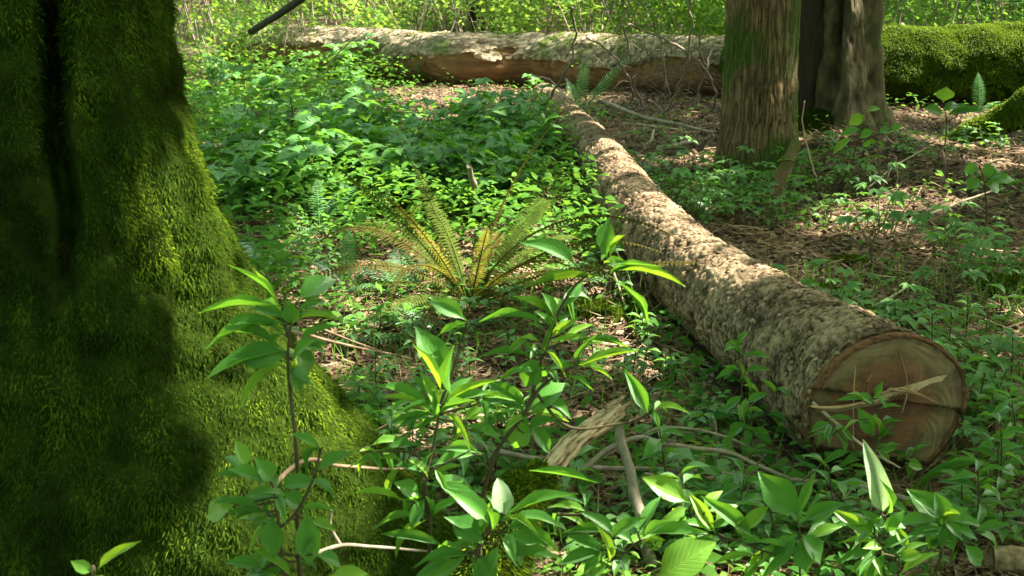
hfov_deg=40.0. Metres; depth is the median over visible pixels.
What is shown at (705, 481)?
front sprig
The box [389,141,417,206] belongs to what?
bramble plant
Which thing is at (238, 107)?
bramble plant
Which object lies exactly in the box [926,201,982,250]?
palmate herb
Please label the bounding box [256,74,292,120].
bramble plant
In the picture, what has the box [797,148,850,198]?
palmate herb
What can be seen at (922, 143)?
leafy sprig
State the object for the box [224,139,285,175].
bramble plant
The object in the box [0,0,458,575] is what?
mossy tree
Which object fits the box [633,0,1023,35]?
shady thicket
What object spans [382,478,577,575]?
shrub
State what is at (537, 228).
floor sprig
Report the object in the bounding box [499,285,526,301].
floor sprig
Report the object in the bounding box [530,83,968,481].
felled log
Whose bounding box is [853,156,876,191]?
palmate herb
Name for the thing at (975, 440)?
front sprig
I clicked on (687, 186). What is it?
leafy sprig
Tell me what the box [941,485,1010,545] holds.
corner seedling
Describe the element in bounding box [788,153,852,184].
leaning stick
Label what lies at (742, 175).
leafy sprig
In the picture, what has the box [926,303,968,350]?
corner seedling
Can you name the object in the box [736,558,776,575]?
front sprig
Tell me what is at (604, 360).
seedling
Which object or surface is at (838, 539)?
front sprig
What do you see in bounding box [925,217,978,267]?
palmate herb
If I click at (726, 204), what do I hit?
leafy sprig
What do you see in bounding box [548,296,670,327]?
moss cushion
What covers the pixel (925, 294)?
palmate herb
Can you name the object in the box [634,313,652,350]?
seedling
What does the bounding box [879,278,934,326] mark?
palmate herb
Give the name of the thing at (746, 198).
palmate herb
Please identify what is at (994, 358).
leafy sprig
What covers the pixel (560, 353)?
seedling
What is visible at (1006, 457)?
corner seedling
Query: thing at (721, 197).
leafy sprig
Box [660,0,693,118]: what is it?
dead twig
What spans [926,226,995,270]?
palmate herb
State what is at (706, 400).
seedling
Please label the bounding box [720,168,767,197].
palmate herb
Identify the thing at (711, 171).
palmate herb
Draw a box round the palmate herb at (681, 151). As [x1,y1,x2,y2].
[668,135,713,180]
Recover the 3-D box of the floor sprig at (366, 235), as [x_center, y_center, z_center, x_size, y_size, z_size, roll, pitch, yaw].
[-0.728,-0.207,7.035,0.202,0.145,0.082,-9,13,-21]
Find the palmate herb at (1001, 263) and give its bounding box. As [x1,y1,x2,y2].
[962,241,1012,274]
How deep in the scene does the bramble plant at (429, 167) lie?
8.26 m
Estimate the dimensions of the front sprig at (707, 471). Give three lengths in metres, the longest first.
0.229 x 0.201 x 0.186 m
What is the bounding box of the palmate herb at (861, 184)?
[854,182,907,226]
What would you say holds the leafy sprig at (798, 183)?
on the ground at (769, 420)
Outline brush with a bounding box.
[174,0,290,99]
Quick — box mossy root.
[941,86,1023,144]
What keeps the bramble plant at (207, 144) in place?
on the ground at (769, 420)
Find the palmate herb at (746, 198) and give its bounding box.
[738,196,782,227]
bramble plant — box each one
[188,88,226,115]
[196,80,231,103]
[197,53,227,74]
[198,134,245,189]
[201,51,225,84]
[201,101,252,162]
[202,61,232,83]
[207,162,260,216]
[213,109,270,165]
[215,64,239,90]
[216,64,243,99]
[216,181,272,211]
[218,117,267,147]
[219,138,272,162]
[220,144,274,202]
[221,57,257,99]
[221,65,257,99]
[222,99,255,129]
[223,100,251,144]
[223,162,279,213]
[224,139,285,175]
[227,94,253,110]
[229,128,273,210]
[239,109,276,147]
[244,140,296,203]
[245,124,284,144]
[246,100,267,118]
[247,124,284,143]
[248,62,283,108]
[254,101,288,124]
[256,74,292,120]
[256,78,291,98]
[259,111,277,133]
[263,100,285,116]
[264,108,284,139]
[265,81,286,106]
[265,107,299,135]
[265,110,287,140]
[266,150,313,205]
[271,48,310,86]
[273,114,346,207]
[275,68,292,92]
[275,135,347,213]
[276,68,309,97]
[276,112,329,139]
[278,97,310,123]
[285,134,334,206]
[289,62,311,84]
[293,87,313,99]
[294,103,332,136]
[294,117,335,135]
[296,56,317,81]
[296,67,314,92]
[298,126,324,160]
[299,44,320,74]
[302,77,320,94]
[304,91,332,110]
[304,179,363,206]
[310,97,340,126]
[311,79,346,107]
[314,123,353,175]
[319,169,352,200]
[320,96,361,128]
[320,128,370,198]
[321,44,350,78]
[324,117,353,169]
[325,174,359,197]
[327,43,352,73]
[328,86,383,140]
[329,71,360,87]
[329,87,345,100]
[329,140,348,165]
[332,100,382,152]
[332,134,387,187]
[336,97,378,134]
[339,67,371,87]
[340,112,376,145]
[340,149,384,187]
[342,82,372,100]
[343,71,369,89]
[343,163,376,195]
[344,148,393,208]
[345,118,392,168]
[347,150,395,198]
[353,80,389,125]
[354,145,382,170]
[362,155,432,217]
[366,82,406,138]
[371,134,382,154]
[376,125,417,165]
[378,107,405,129]
[381,132,441,200]
[382,93,422,132]
[383,132,418,146]
[385,134,436,197]
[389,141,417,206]
[389,160,431,203]
[390,116,443,165]
[395,141,440,199]
[407,113,438,141]
[408,123,451,141]
[408,155,451,200]
[414,97,443,130]
[415,139,472,202]
[421,128,445,143]
[424,111,451,131]
[427,133,496,204]
[436,86,470,129]
[436,125,457,142]
[438,134,485,202]
[443,114,458,126]
[443,114,470,131]
[446,140,488,210]
[447,104,481,115]
[449,77,492,127]
[451,86,498,147]
[451,129,489,179]
[453,174,506,214]
[460,91,510,142]
[462,109,493,130]
[469,121,509,146]
[473,117,519,174]
[474,113,504,152]
[474,113,510,132]
[475,153,498,176]
[476,171,518,208]
[478,155,524,214]
[479,81,518,119]
[479,160,533,207]
[480,168,532,208]
[481,110,526,134]
[482,134,542,188]
[486,119,522,157]
[486,134,528,174]
[487,97,513,113]
[489,110,531,129]
[494,117,515,136]
[496,84,540,126]
[498,140,548,211]
[500,91,538,127]
[508,98,547,130]
[511,118,536,135]
[511,120,544,159]
[511,171,544,202]
[513,84,553,127]
[518,155,555,184]
[520,112,562,159]
[522,73,543,90]
[522,121,561,155]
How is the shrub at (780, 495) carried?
on the ground at (769, 420)
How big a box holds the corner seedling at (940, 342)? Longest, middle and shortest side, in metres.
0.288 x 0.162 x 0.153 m
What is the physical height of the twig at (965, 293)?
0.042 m
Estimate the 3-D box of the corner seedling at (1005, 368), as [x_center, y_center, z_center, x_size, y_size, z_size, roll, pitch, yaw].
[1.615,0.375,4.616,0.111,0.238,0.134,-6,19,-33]
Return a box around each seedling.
[342,380,373,401]
[342,383,376,402]
[349,368,367,376]
[353,366,369,375]
[360,350,396,392]
[368,301,392,345]
[370,394,396,428]
[374,359,400,381]
[377,429,401,444]
[393,411,432,456]
[397,329,415,357]
[397,442,428,456]
[398,314,425,348]
[406,376,432,393]
[409,366,437,383]
[413,368,435,383]
[420,458,439,481]
[423,437,441,457]
[444,463,464,476]
[446,501,458,515]
[449,346,462,362]
[452,351,484,375]
[454,332,476,363]
[456,323,473,345]
[456,370,467,379]
[457,452,482,471]
[457,476,487,512]
[467,457,487,485]
[469,434,501,488]
[472,487,486,493]
[480,433,518,482]
[482,407,517,429]
[493,376,513,383]
[495,353,515,372]
[497,329,516,355]
[504,446,526,460]
[524,310,543,341]
[526,344,544,357]
[539,349,570,377]
[546,498,563,513]
[555,299,580,343]
[564,380,585,407]
[568,312,581,345]
[568,331,598,354]
[569,490,604,517]
[573,355,587,361]
[576,380,600,394]
[579,322,600,350]
[579,337,605,354]
[579,359,604,405]
[593,346,608,359]
[598,357,611,370]
[610,355,638,378]
[610,483,642,511]
[621,347,652,376]
[625,312,656,348]
[626,348,645,366]
[629,318,651,332]
[633,339,659,383]
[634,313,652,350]
[636,330,660,371]
[643,320,667,340]
[647,387,667,404]
[647,469,657,511]
[649,412,668,434]
[652,357,678,379]
[659,352,683,384]
[674,356,692,391]
[700,465,737,495]
[701,394,717,404]
[903,497,974,548]
[913,312,953,344]
[921,334,946,346]
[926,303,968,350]
[934,469,981,512]
[936,305,958,323]
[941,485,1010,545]
[948,349,977,377]
[953,299,984,313]
[954,294,981,341]
[958,416,989,446]
[960,356,994,377]
[962,405,981,415]
[964,307,1011,342]
[964,404,983,425]
[965,365,1005,425]
[966,370,989,385]
[966,380,1007,423]
[972,509,1023,544]
[973,394,1007,441]
[976,371,1018,420]
[982,283,1023,319]
[984,344,1015,370]
[987,446,1023,480]
[988,363,1023,404]
[988,391,1023,439]
[990,328,1023,380]
[998,486,1023,533]
[1003,336,1023,360]
[1008,359,1023,382]
[1008,520,1023,544]
[1012,394,1023,419]
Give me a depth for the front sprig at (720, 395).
4.51 m
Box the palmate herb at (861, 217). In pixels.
[843,195,885,229]
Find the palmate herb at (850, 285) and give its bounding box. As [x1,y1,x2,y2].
[841,280,863,303]
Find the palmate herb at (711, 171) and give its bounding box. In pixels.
[693,164,724,194]
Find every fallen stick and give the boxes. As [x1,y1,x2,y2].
[600,99,714,133]
[636,123,682,130]
[643,129,654,148]
[656,139,694,151]
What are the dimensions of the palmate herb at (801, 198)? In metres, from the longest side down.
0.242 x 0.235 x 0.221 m
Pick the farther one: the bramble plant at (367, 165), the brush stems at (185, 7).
the brush stems at (185, 7)
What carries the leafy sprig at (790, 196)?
on the ground at (769, 420)
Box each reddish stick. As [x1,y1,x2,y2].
[291,330,421,361]
[322,329,387,353]
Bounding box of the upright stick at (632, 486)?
[615,425,659,570]
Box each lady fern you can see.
[304,228,407,287]
[341,248,441,297]
[679,195,743,221]
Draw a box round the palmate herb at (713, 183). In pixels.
[678,182,724,220]
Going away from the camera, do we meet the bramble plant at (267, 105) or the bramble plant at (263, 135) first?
the bramble plant at (263, 135)
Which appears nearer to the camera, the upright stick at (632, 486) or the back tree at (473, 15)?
the upright stick at (632, 486)
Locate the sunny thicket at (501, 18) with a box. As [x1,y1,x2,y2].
[173,0,725,71]
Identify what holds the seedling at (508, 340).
on the ground at (769, 420)
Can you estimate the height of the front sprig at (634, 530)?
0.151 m
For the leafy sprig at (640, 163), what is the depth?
9.23 m
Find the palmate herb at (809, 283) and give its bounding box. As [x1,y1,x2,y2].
[802,281,816,286]
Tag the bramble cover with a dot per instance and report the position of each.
(272, 232)
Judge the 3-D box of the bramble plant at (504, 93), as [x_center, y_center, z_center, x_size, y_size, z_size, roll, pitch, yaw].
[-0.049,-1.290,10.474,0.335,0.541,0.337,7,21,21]
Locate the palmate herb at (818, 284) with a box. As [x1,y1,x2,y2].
[801,279,819,288]
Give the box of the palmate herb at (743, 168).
[729,162,777,195]
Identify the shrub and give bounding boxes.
[71,541,139,575]
[199,265,345,575]
[208,432,367,575]
[348,298,514,563]
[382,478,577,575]
[464,218,688,557]
[529,466,715,575]
[641,471,843,575]
[834,440,937,575]
[901,489,1010,575]
[904,425,1023,497]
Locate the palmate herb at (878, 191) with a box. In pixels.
[857,187,910,234]
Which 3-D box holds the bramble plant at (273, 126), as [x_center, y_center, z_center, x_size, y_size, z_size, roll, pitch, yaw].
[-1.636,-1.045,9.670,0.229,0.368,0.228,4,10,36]
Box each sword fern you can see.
[238,240,326,276]
[245,177,375,244]
[331,305,519,349]
[566,54,630,110]
[971,72,996,113]
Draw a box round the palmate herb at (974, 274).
[911,231,987,304]
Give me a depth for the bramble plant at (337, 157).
8.17 m
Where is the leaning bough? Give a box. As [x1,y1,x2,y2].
[248,0,305,34]
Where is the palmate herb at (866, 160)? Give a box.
[857,144,902,185]
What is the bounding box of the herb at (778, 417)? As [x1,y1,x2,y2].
[715,332,792,463]
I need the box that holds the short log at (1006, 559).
[990,546,1023,575]
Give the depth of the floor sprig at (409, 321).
5.42 m
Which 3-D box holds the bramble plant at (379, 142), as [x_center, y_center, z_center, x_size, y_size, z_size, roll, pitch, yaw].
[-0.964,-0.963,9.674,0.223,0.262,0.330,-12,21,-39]
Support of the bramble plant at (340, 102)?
on the ground at (769, 420)
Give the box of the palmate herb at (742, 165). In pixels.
[719,155,746,180]
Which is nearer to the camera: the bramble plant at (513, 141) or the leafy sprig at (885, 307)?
the leafy sprig at (885, 307)
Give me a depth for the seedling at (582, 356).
5.12 m
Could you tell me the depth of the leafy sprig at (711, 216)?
7.81 m
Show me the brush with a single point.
(247, 20)
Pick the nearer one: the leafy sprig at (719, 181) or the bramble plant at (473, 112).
the leafy sprig at (719, 181)
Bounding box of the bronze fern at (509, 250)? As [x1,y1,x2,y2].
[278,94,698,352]
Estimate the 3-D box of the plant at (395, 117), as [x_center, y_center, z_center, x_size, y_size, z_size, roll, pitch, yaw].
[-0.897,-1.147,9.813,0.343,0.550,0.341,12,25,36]
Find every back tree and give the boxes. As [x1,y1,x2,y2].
[465,0,489,31]
[485,4,496,31]
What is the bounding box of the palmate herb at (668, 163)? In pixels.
[654,151,689,173]
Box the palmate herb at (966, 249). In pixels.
[912,244,980,296]
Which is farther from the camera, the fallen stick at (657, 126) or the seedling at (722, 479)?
the fallen stick at (657, 126)
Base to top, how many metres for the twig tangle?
0.786 m
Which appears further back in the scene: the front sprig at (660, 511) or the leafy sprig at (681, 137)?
the leafy sprig at (681, 137)
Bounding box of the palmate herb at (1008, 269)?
[953,240,1019,301]
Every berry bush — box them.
[331,33,365,69]
[332,43,357,78]
[343,32,378,73]
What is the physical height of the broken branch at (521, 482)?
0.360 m
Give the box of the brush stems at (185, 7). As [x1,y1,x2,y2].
[172,0,1023,70]
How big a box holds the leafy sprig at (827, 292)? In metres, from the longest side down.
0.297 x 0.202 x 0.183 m
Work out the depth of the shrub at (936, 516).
3.34 m
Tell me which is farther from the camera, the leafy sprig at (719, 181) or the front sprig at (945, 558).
the leafy sprig at (719, 181)
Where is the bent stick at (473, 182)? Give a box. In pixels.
[466,164,522,228]
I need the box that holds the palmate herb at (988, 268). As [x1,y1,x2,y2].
[974,266,1023,309]
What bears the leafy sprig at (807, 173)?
on the ground at (769, 420)
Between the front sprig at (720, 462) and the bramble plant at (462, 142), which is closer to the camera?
the front sprig at (720, 462)
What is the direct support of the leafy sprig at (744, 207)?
on the ground at (769, 420)
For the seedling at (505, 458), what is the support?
on the ground at (769, 420)
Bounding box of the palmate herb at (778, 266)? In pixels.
[772,263,788,272]
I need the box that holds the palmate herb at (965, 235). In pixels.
[957,216,1004,248]
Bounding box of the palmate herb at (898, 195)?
[836,190,912,250]
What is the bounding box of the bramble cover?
[179,41,624,321]
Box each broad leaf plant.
[832,105,901,193]
[924,87,986,151]
[963,162,1014,226]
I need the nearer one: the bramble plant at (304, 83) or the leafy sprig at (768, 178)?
the leafy sprig at (768, 178)
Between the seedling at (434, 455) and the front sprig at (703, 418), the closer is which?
the seedling at (434, 455)
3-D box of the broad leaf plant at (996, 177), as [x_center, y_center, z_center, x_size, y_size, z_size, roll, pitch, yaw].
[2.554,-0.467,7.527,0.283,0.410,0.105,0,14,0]
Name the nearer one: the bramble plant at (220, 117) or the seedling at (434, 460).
the seedling at (434, 460)
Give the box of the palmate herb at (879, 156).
[855,139,906,187]
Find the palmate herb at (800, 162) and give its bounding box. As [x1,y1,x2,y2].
[769,135,810,176]
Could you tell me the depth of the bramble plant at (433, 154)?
8.07 m
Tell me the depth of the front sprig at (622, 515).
3.54 m
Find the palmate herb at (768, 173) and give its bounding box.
[761,158,800,197]
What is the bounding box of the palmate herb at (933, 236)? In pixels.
[923,230,994,284]
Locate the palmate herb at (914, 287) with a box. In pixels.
[865,282,932,328]
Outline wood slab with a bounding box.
[766,138,800,198]
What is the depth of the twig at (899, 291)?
6.22 m
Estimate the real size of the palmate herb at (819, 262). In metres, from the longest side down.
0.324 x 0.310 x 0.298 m
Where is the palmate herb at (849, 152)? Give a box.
[818,150,857,177]
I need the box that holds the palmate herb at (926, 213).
[878,211,933,247]
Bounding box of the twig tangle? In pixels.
[546,28,724,108]
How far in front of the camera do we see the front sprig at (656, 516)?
3.66 m
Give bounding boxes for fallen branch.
[471,443,749,478]
[560,431,1023,526]
[636,426,773,469]
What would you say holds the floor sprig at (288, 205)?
on the ground at (769, 420)
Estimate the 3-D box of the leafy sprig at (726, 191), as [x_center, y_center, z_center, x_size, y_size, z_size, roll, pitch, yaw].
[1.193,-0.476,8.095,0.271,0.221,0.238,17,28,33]
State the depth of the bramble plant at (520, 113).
9.81 m
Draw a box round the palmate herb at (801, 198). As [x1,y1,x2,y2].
[772,196,811,223]
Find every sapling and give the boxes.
[275,95,308,134]
[323,37,355,80]
[801,101,817,186]
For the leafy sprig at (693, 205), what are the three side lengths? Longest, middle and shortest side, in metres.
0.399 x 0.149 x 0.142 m
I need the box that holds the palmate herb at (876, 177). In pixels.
[838,148,886,199]
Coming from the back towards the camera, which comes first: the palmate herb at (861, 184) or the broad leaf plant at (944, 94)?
the broad leaf plant at (944, 94)
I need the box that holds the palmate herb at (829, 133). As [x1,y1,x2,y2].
[823,130,868,175]
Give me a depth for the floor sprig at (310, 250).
6.64 m
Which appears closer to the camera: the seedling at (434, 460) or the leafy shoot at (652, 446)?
the leafy shoot at (652, 446)
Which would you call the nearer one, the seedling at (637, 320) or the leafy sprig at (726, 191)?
the seedling at (637, 320)
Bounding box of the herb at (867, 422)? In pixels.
[808,382,931,493]
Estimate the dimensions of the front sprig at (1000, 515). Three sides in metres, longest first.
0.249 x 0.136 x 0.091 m
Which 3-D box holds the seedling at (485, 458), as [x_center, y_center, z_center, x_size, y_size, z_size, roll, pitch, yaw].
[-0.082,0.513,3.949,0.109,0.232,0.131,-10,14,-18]
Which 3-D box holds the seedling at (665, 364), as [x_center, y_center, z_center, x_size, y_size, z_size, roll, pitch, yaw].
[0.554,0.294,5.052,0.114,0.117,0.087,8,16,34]
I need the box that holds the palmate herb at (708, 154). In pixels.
[700,151,744,187]
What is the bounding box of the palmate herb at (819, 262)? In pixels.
[802,258,880,299]
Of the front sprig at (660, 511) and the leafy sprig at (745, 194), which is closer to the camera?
the front sprig at (660, 511)
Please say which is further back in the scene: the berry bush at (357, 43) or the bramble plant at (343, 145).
the berry bush at (357, 43)
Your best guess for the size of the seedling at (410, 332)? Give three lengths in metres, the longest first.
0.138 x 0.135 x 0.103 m
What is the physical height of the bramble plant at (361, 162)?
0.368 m
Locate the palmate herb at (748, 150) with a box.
[737,146,786,180]
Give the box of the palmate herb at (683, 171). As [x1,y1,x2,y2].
[656,167,703,197]
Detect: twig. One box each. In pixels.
[318,510,432,553]
[339,381,373,384]
[355,295,384,301]
[479,376,519,389]
[531,74,564,98]
[542,5,577,112]
[586,37,633,104]
[595,338,646,346]
[612,266,625,304]
[618,23,717,109]
[621,22,629,58]
[633,63,645,108]
[642,472,716,478]
[644,373,669,384]
[656,15,666,87]
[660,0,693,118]
[663,55,670,95]
[693,48,712,113]
[698,28,706,68]
[711,223,789,230]
[712,416,716,452]
[719,561,734,566]
[829,193,880,199]
[868,147,927,187]
[872,288,906,305]
[875,160,891,195]
[884,219,984,237]
[885,135,949,165]
[895,154,897,189]
[906,187,1005,221]
[931,292,991,301]
[941,150,945,179]
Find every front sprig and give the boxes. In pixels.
[560,541,606,559]
[598,502,620,520]
[601,478,655,500]
[606,512,629,538]
[614,523,643,544]
[617,501,655,553]
[621,532,651,546]
[625,409,668,425]
[629,483,661,553]
[630,423,660,459]
[638,447,700,461]
[644,506,663,542]
[656,484,687,518]
[656,533,731,556]
[657,533,720,556]
[659,500,708,533]
[660,466,729,536]
[662,448,695,491]
[662,533,716,550]
[665,389,723,427]
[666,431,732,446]
[671,461,713,490]
[672,406,738,425]
[682,403,736,437]
[682,411,716,436]
[687,506,742,517]
[694,526,734,547]
[700,442,734,488]
[702,432,736,446]
[705,389,730,426]
[711,493,763,515]
[713,516,733,529]
[713,533,732,554]
[715,464,746,492]
[717,533,767,553]
[721,412,765,427]
[722,481,805,531]
[722,523,735,537]
[723,493,774,513]
[725,499,751,514]
[725,512,803,543]
[726,542,755,556]
[736,521,798,543]
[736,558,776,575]
[756,544,773,559]
[779,452,825,483]
[780,520,850,546]
[789,520,812,529]
[801,500,863,532]
[803,510,877,535]
[819,509,864,542]
[829,535,866,541]
[832,460,863,499]
[834,471,852,498]
[843,485,871,543]
[845,540,902,561]
[848,485,873,535]
[865,431,897,498]
[869,529,921,550]
[873,508,918,524]
[891,541,949,563]
[929,487,971,549]
[949,505,986,555]
[951,427,986,443]
[952,420,989,446]
[953,427,991,448]
[957,425,991,441]
[958,537,977,546]
[963,494,982,511]
[971,509,1018,526]
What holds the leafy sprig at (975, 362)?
on the ground at (769, 420)
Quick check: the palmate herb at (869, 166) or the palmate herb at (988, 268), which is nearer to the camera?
the palmate herb at (988, 268)
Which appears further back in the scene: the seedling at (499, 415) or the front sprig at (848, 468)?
the seedling at (499, 415)
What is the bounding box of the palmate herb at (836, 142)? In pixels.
[798,140,842,176]
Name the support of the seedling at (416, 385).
on the ground at (769, 420)
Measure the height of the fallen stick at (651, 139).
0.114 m
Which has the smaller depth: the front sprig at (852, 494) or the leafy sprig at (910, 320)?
the front sprig at (852, 494)
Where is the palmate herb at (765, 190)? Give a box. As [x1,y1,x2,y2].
[743,171,797,217]
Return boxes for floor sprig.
[243,251,274,280]
[267,273,299,284]
[277,204,294,218]
[287,326,303,336]
[288,224,344,246]
[288,237,331,260]
[292,261,323,296]
[294,245,334,271]
[297,238,318,259]
[307,253,350,277]
[314,298,350,331]
[328,251,340,263]
[331,329,391,348]
[343,311,369,324]
[353,231,383,251]
[369,311,401,322]
[376,275,408,285]
[380,302,420,331]
[381,310,404,325]
[396,319,417,345]
[409,306,465,331]
[413,295,457,311]
[423,280,455,296]
[427,295,500,327]
[430,301,479,333]
[435,272,470,294]
[445,319,489,341]
[468,261,522,301]
[494,285,528,305]
[497,266,523,295]
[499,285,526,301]
[521,222,551,255]
[549,261,589,283]
[555,233,573,248]
[562,221,576,237]
[562,277,607,301]
[567,248,624,290]
[592,273,607,283]
[615,280,632,299]
[621,272,633,297]
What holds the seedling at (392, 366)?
on the ground at (769, 420)
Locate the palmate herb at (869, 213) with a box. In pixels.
[855,194,926,243]
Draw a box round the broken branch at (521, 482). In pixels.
[449,395,632,575]
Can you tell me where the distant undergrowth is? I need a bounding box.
[177,0,1021,22]
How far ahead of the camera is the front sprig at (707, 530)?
3.65 m
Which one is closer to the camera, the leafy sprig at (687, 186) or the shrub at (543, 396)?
the shrub at (543, 396)
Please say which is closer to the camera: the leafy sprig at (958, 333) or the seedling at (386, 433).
the seedling at (386, 433)
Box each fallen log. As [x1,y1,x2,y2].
[221,24,724,96]
[718,20,1023,107]
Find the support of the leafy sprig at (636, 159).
on the ground at (769, 420)
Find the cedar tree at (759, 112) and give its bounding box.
[712,0,801,182]
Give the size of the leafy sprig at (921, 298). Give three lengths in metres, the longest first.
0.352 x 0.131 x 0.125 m
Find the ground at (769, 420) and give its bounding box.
[173,0,1023,575]
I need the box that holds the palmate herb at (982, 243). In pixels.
[970,239,1023,293]
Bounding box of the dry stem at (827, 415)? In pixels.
[811,401,900,468]
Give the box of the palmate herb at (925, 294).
[889,291,936,328]
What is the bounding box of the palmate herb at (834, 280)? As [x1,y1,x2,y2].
[799,278,852,294]
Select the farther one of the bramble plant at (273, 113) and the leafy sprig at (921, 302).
the bramble plant at (273, 113)
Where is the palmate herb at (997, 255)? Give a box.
[961,242,1005,275]
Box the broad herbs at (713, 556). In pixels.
[183,52,1023,575]
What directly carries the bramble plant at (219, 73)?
on the ground at (769, 420)
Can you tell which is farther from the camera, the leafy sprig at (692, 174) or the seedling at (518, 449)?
the leafy sprig at (692, 174)
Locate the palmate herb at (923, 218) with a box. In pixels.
[911,215,966,259]
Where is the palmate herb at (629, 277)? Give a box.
[599,245,654,307]
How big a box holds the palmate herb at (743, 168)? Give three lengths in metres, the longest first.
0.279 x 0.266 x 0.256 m
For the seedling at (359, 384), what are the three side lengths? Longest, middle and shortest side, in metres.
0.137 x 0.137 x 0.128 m
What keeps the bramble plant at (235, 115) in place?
on the ground at (769, 420)
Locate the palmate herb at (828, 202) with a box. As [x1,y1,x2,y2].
[820,192,868,234]
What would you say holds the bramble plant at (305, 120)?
on the ground at (769, 420)
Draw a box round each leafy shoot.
[377,400,419,451]
[397,450,423,470]
[424,414,490,510]
[540,483,583,534]
[556,445,604,525]
[629,402,701,513]
[660,461,722,533]
[717,456,759,510]
[732,481,805,575]
[800,453,867,554]
[880,501,917,560]
[899,493,966,550]
[936,450,1010,545]
[965,398,1023,512]
[988,386,1023,477]
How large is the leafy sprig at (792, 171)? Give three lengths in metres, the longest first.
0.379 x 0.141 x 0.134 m
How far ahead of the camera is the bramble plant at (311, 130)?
8.88 m
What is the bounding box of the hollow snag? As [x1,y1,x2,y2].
[797,0,897,135]
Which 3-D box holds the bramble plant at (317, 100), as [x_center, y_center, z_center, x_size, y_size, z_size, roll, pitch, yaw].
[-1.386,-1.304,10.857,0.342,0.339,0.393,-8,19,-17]
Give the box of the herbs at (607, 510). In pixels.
[185,58,1023,575]
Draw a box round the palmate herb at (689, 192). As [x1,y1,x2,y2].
[679,191,713,220]
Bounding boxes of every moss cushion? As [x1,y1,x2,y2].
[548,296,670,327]
[816,282,839,289]
[829,253,875,267]
[964,272,1023,295]
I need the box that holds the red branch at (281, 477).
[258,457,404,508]
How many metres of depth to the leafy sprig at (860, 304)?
5.79 m
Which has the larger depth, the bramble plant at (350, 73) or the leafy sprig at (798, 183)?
the bramble plant at (350, 73)
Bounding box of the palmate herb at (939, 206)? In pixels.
[926,204,977,251]
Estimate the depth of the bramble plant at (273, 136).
8.67 m
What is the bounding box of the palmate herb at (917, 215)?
[912,213,960,252]
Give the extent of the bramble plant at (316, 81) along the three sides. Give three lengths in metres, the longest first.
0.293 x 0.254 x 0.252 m
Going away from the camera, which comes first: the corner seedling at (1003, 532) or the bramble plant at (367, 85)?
the corner seedling at (1003, 532)
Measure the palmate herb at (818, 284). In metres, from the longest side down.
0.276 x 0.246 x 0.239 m
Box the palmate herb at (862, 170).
[826,144,876,190]
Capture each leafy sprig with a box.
[624,130,653,152]
[626,150,640,166]
[636,154,664,161]
[636,162,659,177]
[639,143,685,165]
[641,166,650,171]
[648,159,673,186]
[648,173,693,189]
[649,176,673,187]
[653,181,669,195]
[656,135,697,156]
[663,188,697,203]
[668,153,686,165]
[668,172,712,186]
[670,171,692,185]
[672,174,706,186]
[672,189,689,198]
[672,201,707,217]
[675,199,711,222]
[676,185,720,199]
[691,156,704,170]
[693,194,714,202]
[694,166,714,184]
[696,169,729,205]
[696,187,723,205]
[699,215,714,223]
[704,178,739,215]
[706,195,739,222]
[708,199,753,221]
[709,189,734,206]
[713,202,734,222]
[715,159,751,179]
[722,182,747,192]
[723,192,762,216]
[726,172,746,188]
[727,203,759,215]
[729,189,765,213]
[731,161,776,190]
[733,190,771,215]
[736,179,779,196]
[743,191,770,216]
[744,183,760,196]
[745,186,763,213]
[750,205,785,220]
[752,174,776,183]
[753,198,770,214]
[755,182,774,203]
[759,213,810,227]
[760,169,812,188]
[762,170,775,179]
[776,167,821,190]
[780,190,799,204]
[784,197,798,225]
[785,174,807,216]
[786,181,808,191]
[787,194,804,206]
[788,191,825,204]
[794,155,808,179]
[794,166,822,186]
[795,199,830,217]
[796,156,831,191]
[806,198,834,226]
[811,176,833,191]
[812,148,828,178]
[819,136,834,144]
[819,166,852,195]
[825,290,857,301]
[828,289,877,306]
[832,171,850,181]
[844,177,859,187]
[852,290,874,304]
[854,299,892,307]
[861,206,888,230]
[865,309,891,317]
[867,309,888,317]
[875,301,910,330]
[877,303,922,314]
[879,304,910,317]
[884,143,919,161]
[886,210,926,233]
[891,130,915,157]
[891,316,926,325]
[894,299,939,312]
[894,315,946,333]
[898,146,918,161]
[898,308,965,325]
[899,131,920,156]
[903,296,932,314]
[909,141,937,162]
[917,328,955,340]
[918,151,938,163]
[921,236,958,249]
[940,125,958,148]
[942,146,957,161]
[942,339,963,346]
[944,343,971,368]
[945,330,971,342]
[946,223,983,257]
[948,137,974,159]
[951,254,978,263]
[953,337,993,350]
[957,129,973,150]
[958,127,1002,151]
[959,334,1011,358]
[964,126,989,151]
[965,339,1014,360]
[967,354,999,373]
[970,343,1023,370]
[973,360,1009,372]
[974,249,999,268]
[981,134,1007,156]
[984,121,1004,153]
[984,253,1015,272]
[985,240,1003,251]
[988,234,1012,250]
[990,221,1015,252]
[991,142,1009,152]
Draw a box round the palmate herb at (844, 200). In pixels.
[800,178,850,223]
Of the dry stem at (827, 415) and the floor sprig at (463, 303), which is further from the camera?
the floor sprig at (463, 303)
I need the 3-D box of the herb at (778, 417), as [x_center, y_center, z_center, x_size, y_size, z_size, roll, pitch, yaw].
[0.724,0.337,4.221,0.235,0.449,0.186,0,14,0]
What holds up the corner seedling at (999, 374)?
on the ground at (769, 420)
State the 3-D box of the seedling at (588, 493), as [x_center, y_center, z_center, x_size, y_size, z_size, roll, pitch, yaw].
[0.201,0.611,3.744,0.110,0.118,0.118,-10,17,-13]
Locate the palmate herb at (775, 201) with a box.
[746,199,785,228]

